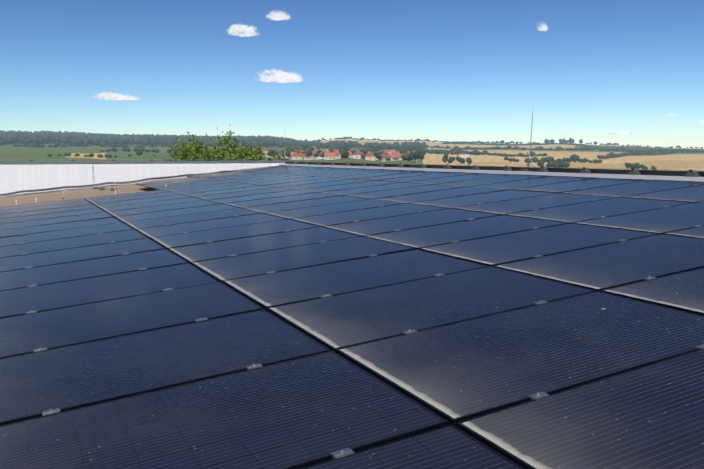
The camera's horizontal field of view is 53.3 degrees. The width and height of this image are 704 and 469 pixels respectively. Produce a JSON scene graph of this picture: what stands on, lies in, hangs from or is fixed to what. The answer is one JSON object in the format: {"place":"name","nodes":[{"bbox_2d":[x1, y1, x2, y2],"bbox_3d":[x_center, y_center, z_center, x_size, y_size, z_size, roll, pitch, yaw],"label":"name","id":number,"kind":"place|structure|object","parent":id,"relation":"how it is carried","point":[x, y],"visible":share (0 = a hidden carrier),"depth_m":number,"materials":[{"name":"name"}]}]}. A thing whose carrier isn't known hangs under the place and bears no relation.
{"place":"outdoors","nodes":[
{"label":"outdoors","id":0,"kind":"place"},
{"bbox_2d":[0,139,703,170],"bbox_3d":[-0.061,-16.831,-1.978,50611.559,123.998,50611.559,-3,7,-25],"label":"landscape","id":1,"kind":"structure","parent":0,"point":[679,161],"depth_m":1135.16,"materials":[{"name":"plant"}]},
{"bbox_2d":[153,125,287,160],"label":"birch tree","id":2,"kind":"object","parent":1,"relation":"on","point":[226,152],"visible":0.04,"depth_m":44.76,"materials":[{"name":"green plant"}]},
{"bbox_2d":[289,152,300,159],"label":"house","id":3,"kind":"structure","parent":1,"relation":"on","point":[294,156],"depth_m":685.13,"materials":[{"name":"paint"}]},
{"bbox_2d":[302,153,311,159],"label":"house","id":4,"kind":"structure","parent":1,"relation":"on","point":[305,157],"depth_m":671.15,"materials":[{"name":"paint"}]},
{"bbox_2d":[310,152,317,159],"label":"house","id":5,"kind":"structure","parent":1,"relation":"on","point":[313,157],"depth_m":677.36,"materials":[{"name":"paint"}]},
{"bbox_2d":[324,152,336,159],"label":"house","id":6,"kind":"structure","parent":1,"relation":"on","point":[330,156],"depth_m":621.52,"materials":[{"name":"paint"}]},
{"bbox_2d":[335,151,349,158],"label":"house","id":7,"kind":"structure","parent":1,"relation":"on","point":[338,156],"depth_m":637.86,"materials":[{"name":"paint"}]},
{"bbox_2d":[0,130,703,169],"bbox_3d":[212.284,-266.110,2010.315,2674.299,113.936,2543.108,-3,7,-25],"label":"distant trees","id":8,"kind":"object","parent":1,"relation":"on","point":[75,139],"visible":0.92,"depth_m":1586.58,"materials":[{"name":"green plant"}]},
{"bbox_2d":[353,151,364,158],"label":"house","id":9,"kind":"structure","parent":1,"relation":"on","point":[358,155],"depth_m":639.75,"materials":[{"name":"paint"}]},
{"bbox_2d":[365,151,374,160],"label":"house","id":10,"kind":"structure","parent":1,"relation":"on","point":[369,156],"depth_m":630.08,"materials":[{"name":"paint"}]},
{"bbox_2d":[379,154,390,161],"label":"house","id":11,"kind":"structure","parent":1,"relation":"on","point":[385,158],"depth_m":656.21,"materials":[{"name":"paint"}]},
{"bbox_2d":[388,154,397,160],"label":"house","id":12,"kind":"structure","parent":1,"relation":"on","point":[394,157],"depth_m":706.54,"materials":[{"name":"paint"}]},
{"bbox_2d":[457,153,468,157],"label":"farm hall","id":13,"kind":"structure","parent":1,"relation":"on","point":[464,155],"depth_m":1104.18,"materials":[{"name":"tile"}]},
{"bbox_2d":[0,0,703,148],"label":"sky","id":14,"kind":"structure","parent":0,"point":[623,72],"materials":[{"name":"blue"}]},
{"bbox_3d":[-2.377,4.954,7.531,15.834,7.164,32.620,-3,7,-25],"label":"factory","id":15,"kind":"object","parent":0,"visible":0},
{"bbox_2d":[0,184,155,206],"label":"roof deck","id":16,"kind":"structure","parent":15,"relation":"on","point":[59,196],"depth_m":19.33,"materials":[{"name":"beige concrete"}]},
{"bbox_2d":[0,170,234,196],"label":"cable","id":17,"kind":"object","parent":16,"relation":"on","point":[80,186],"visible":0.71,"depth_m":21.98,"materials":[{"name":"grey"}]},
{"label":"mounting rails","id":18,"kind":"object","parent":16,"relation":"on","visible":0},
{"bbox_2d":[0,165,703,468],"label":"solar panels","id":19,"kind":"object","parent":18,"relation":"on","point":[132,366],"visible":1,"depth_m":3.79,"materials":[{"name":"blue glass"}]},
{"bbox_2d":[18,167,703,458],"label":"panel clamps","id":20,"kind":"object","parent":18,"relation":"on","point":[341,453],"visible":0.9,"depth_m":4.45,"materials":[{"name":"metal"}]},
{"bbox_2d":[0,161,289,196],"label":"parapet wall","id":21,"kind":"structure","parent":15,"relation":"on","point":[21,175],"depth_m":21.85,"materials":[{"name":"white metal"}]},
{"bbox_2d":[29,159,258,190],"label":"lightning conductor wire","id":22,"kind":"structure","parent":21,"relation":"on","point":[100,188],"depth_m":22.16,"materials":[{"name":"silver metal"}]},
{"bbox_2d":[282,142,288,160],"bbox_3d":[-2.280,-3.122,24.483,0.192,1.120,0.553,-3,7,-22],"label":"lightning rod","id":23,"kind":"object","parent":21,"relation":"on","point":[285,159],"visible":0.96,"depth_m":24.66,"materials":[{"name":"silver metal"}]},
{"bbox_2d":[279,164,703,181],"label":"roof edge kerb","id":24,"kind":"structure","parent":15,"relation":"on","point":[655,177],"depth_m":12.39,"materials":[{"name":"concrete"}]},
{"bbox_2d":[285,161,703,176],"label":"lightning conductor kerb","id":25,"kind":"structure","parent":24,"relation":"on","point":[686,173],"depth_m":12.50,"materials":[{"name":"grey concrete"}]},
{"bbox_2d":[521,112,538,170],"bbox_3d":[3.349,-1.734,12.847,0.192,1.200,0.553,-3,7,-22],"label":"lightning rod","id":26,"kind":"object","parent":24,"relation":"on","point":[528,164],"visible":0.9,"depth_m":12.98,"materials":[{"name":"silver metal"}]}
]}

